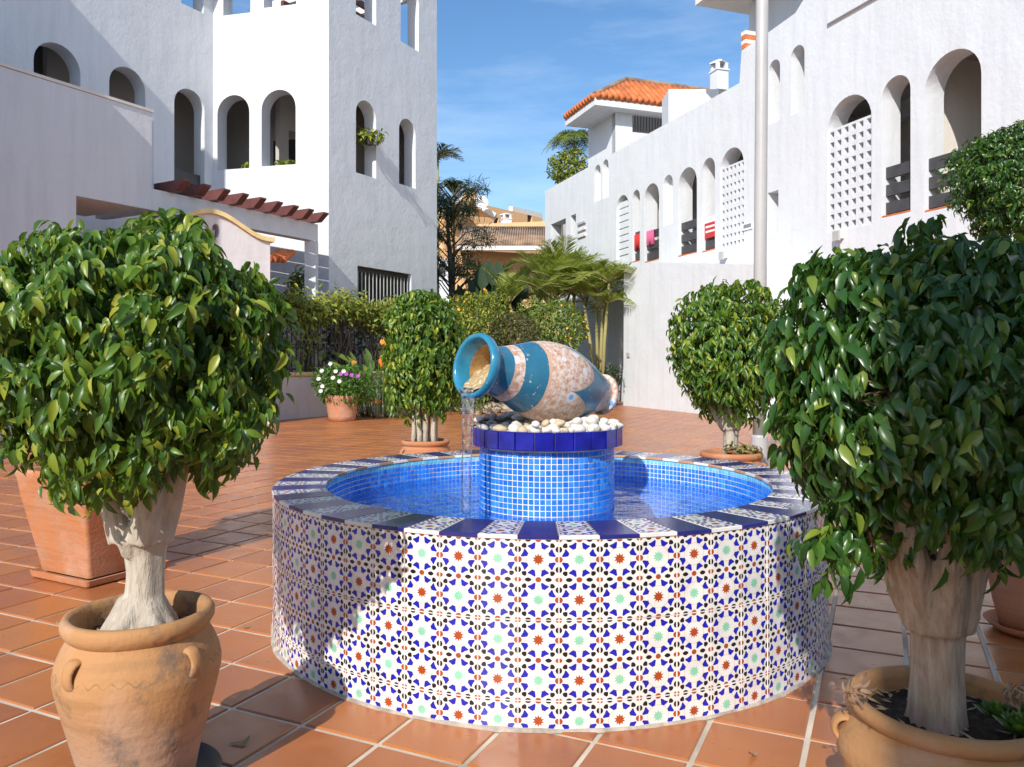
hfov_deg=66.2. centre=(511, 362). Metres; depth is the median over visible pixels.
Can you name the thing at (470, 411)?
rock
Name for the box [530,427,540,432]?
pebble
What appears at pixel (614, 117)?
penthouse
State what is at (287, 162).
sill plant
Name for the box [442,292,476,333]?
green shrub
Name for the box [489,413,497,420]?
pebble
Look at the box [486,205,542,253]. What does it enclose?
orange house
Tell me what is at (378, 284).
window
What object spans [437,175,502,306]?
dark tree
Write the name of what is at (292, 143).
door
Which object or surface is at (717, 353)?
ficus tree
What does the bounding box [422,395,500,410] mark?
garden bed
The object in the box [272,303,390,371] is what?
iron fence
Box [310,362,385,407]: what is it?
daisy bush
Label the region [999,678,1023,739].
dry sprig
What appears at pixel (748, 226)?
street sign
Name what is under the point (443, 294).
white house
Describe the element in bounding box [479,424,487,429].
pebble
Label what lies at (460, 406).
rock
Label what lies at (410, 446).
terracotta pot
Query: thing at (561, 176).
tree
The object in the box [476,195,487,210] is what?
satellite dish
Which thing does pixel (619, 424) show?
pebble
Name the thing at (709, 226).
towel
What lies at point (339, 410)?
flower pot
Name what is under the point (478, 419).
pebble
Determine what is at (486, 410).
rock
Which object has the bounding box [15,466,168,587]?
square planter
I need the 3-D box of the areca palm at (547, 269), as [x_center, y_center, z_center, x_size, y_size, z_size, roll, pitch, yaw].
[1.630,-1.096,22.915,3.064,4.296,3.040,0,0,34]
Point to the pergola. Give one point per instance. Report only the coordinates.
(259, 215)
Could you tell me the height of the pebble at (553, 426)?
0.049 m
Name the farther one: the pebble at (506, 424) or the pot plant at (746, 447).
the pot plant at (746, 447)
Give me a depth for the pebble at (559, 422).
3.34 m
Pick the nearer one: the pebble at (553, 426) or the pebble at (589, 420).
the pebble at (553, 426)
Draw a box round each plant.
[239,162,248,168]
[274,158,295,164]
[356,126,387,147]
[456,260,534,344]
[724,441,762,462]
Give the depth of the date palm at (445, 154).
29.96 m
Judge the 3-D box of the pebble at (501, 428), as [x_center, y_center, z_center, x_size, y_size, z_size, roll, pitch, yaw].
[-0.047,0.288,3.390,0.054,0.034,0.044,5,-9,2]
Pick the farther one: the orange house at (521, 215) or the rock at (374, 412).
the orange house at (521, 215)
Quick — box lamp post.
[750,0,767,465]
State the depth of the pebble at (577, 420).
3.37 m
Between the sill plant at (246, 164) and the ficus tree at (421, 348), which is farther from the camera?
the sill plant at (246, 164)
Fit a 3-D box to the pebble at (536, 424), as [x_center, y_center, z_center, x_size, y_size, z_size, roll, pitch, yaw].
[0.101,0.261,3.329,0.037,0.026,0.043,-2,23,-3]
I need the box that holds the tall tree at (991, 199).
[935,119,1023,242]
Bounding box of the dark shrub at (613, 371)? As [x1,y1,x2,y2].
[604,364,623,391]
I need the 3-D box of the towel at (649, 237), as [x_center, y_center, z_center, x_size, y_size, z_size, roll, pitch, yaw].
[3.806,-3.417,21.593,0.055,0.428,0.409,0,0,-21]
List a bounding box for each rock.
[361,406,369,415]
[368,402,388,416]
[455,400,470,412]
[468,404,482,413]
[478,403,491,413]
[487,401,500,412]
[500,403,514,412]
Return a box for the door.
[273,139,295,165]
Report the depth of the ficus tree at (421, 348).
6.70 m
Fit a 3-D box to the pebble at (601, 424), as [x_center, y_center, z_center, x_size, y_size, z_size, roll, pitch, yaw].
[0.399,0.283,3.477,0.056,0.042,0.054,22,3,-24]
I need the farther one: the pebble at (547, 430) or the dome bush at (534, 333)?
the dome bush at (534, 333)
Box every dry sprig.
[828,672,877,729]
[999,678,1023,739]
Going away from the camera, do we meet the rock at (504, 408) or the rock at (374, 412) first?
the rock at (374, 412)
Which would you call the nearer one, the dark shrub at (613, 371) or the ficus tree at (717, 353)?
the ficus tree at (717, 353)
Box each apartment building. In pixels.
[0,0,436,371]
[545,0,1023,400]
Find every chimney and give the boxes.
[500,213,512,222]
[709,59,729,93]
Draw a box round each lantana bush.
[452,288,515,397]
[512,298,589,349]
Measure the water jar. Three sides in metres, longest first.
0.820 x 0.368 x 0.368 m
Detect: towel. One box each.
[634,233,639,249]
[646,229,653,245]
[705,214,714,238]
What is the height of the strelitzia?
1.710 m
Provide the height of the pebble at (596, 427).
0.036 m
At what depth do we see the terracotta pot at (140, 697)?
1.91 m
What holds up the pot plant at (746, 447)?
in the terracotta pot at (715, 453)
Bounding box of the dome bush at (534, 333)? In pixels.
[488,311,541,345]
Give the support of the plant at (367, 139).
hanging from the apartment building at (261, 87)
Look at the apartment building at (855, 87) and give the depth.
15.42 m
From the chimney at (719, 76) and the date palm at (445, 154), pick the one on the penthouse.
the chimney at (719, 76)
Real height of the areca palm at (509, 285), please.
4.726 m
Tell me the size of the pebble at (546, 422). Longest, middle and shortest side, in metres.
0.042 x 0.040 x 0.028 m
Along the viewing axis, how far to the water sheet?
3.34 m
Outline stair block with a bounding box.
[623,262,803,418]
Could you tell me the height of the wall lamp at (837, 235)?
0.200 m
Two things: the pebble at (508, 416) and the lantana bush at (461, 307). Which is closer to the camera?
the pebble at (508, 416)
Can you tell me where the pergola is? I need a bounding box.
[144,179,328,371]
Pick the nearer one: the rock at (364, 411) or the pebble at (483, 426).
the pebble at (483, 426)
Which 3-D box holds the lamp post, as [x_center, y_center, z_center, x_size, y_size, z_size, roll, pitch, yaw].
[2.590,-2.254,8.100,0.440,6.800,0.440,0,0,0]
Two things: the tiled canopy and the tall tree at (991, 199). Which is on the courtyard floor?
the tall tree at (991, 199)
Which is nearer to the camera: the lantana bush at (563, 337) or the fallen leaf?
the fallen leaf
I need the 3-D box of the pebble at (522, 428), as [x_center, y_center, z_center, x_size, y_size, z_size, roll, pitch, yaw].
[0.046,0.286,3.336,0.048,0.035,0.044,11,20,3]
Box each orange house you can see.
[439,195,496,251]
[439,221,544,339]
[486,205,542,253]
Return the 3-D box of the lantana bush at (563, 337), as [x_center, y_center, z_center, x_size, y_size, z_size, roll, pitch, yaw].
[0.961,-0.319,20.239,2.152,2.743,2.093,0,0,0]
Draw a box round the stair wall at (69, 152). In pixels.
[0,62,153,439]
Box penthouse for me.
[563,77,718,166]
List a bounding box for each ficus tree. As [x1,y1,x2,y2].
[0,207,301,629]
[379,289,466,441]
[666,277,785,453]
[759,214,1023,735]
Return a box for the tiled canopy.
[270,248,295,262]
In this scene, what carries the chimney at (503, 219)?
on the orange house at (523, 236)
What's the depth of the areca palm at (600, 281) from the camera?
21.27 m
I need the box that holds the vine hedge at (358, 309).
[273,279,406,371]
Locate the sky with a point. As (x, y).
(509, 72)
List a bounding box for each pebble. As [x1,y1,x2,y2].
[473,416,483,422]
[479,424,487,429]
[486,420,496,428]
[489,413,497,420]
[495,425,506,430]
[496,415,504,421]
[501,422,509,429]
[505,413,515,420]
[508,423,519,431]
[511,415,522,420]
[517,425,527,431]
[521,421,531,425]
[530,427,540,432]
[532,421,539,427]
[541,419,549,426]
[542,428,551,431]
[546,423,559,431]
[554,419,565,426]
[571,417,582,424]
[573,424,585,431]
[585,416,597,424]
[587,424,599,430]
[597,422,607,430]
[600,418,608,422]
[602,425,610,429]
[613,422,623,427]
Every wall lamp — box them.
[719,251,726,259]
[832,229,843,240]
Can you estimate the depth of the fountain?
2.57 m
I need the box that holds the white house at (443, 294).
[439,259,448,301]
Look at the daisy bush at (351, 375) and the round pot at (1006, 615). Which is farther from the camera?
the daisy bush at (351, 375)
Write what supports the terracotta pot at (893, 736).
on the courtyard floor
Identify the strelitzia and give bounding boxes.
[317,339,407,417]
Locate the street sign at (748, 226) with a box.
[743,222,752,230]
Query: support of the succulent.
on the terracotta pot at (893, 736)
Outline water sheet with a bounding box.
[462,364,489,392]
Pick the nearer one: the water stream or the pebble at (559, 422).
the water stream
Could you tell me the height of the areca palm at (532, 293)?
4.466 m
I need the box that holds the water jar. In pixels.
[453,333,618,421]
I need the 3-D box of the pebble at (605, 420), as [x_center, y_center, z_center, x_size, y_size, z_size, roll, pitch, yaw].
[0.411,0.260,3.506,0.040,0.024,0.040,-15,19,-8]
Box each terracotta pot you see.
[51,590,221,766]
[399,437,450,453]
[700,448,766,465]
[830,665,1023,766]
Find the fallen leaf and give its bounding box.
[241,735,249,745]
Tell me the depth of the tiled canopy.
16.17 m
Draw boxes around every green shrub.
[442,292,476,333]
[452,331,491,412]
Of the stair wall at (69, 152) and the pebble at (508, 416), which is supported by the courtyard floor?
the stair wall at (69, 152)
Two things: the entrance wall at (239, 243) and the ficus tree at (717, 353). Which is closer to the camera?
the ficus tree at (717, 353)
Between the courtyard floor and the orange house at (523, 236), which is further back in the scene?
the orange house at (523, 236)
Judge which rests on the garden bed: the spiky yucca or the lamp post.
the spiky yucca
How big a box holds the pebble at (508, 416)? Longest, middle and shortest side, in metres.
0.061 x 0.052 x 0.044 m
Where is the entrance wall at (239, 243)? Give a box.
[171,208,274,423]
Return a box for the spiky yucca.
[442,177,462,290]
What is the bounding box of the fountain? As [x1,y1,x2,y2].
[271,424,832,733]
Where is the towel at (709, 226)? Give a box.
[705,214,714,238]
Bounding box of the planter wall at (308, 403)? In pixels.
[275,371,397,419]
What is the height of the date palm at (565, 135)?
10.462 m
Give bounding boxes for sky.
[181,0,748,220]
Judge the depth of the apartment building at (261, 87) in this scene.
18.78 m
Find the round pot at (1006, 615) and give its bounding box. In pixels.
[983,560,1023,637]
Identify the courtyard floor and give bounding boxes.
[0,401,1023,766]
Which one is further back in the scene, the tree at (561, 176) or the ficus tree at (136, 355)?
the tree at (561, 176)
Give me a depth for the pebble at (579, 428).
3.33 m
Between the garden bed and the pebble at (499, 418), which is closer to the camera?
the pebble at (499, 418)
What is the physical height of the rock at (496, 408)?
0.325 m
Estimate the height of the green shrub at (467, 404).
1.856 m
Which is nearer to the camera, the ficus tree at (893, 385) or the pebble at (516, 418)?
the ficus tree at (893, 385)
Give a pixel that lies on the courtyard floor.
(264, 699)
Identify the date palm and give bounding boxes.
[437,141,462,294]
[541,129,587,174]
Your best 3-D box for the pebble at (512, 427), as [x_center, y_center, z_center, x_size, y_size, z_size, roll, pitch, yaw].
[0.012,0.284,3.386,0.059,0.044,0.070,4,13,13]
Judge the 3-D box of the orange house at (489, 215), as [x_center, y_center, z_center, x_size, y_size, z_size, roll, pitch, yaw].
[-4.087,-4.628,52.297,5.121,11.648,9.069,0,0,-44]
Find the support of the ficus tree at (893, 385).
on the terracotta pot at (893, 736)
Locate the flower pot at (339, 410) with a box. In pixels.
[325,394,358,420]
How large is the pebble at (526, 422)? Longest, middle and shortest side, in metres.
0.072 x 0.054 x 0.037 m
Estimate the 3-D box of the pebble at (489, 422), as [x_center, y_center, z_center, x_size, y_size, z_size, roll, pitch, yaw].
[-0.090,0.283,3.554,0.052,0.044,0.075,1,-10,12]
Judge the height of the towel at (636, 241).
0.442 m
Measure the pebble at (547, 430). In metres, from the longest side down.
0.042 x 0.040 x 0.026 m
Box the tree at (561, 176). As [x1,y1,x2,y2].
[544,147,587,300]
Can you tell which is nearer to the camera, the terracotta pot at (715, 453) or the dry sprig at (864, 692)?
the dry sprig at (864, 692)
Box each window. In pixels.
[357,266,407,335]
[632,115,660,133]
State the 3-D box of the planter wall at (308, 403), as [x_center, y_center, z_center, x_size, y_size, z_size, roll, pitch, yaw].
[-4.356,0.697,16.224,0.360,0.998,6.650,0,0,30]
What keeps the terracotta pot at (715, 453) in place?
on the courtyard floor
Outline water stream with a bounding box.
[454,387,484,513]
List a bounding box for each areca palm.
[461,261,544,337]
[482,234,602,338]
[512,250,608,350]
[535,258,637,373]
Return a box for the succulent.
[972,699,1023,737]
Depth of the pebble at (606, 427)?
3.43 m
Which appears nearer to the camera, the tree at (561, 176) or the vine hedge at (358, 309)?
the vine hedge at (358, 309)
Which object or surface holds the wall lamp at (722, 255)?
attached to the apartment building at (855, 87)

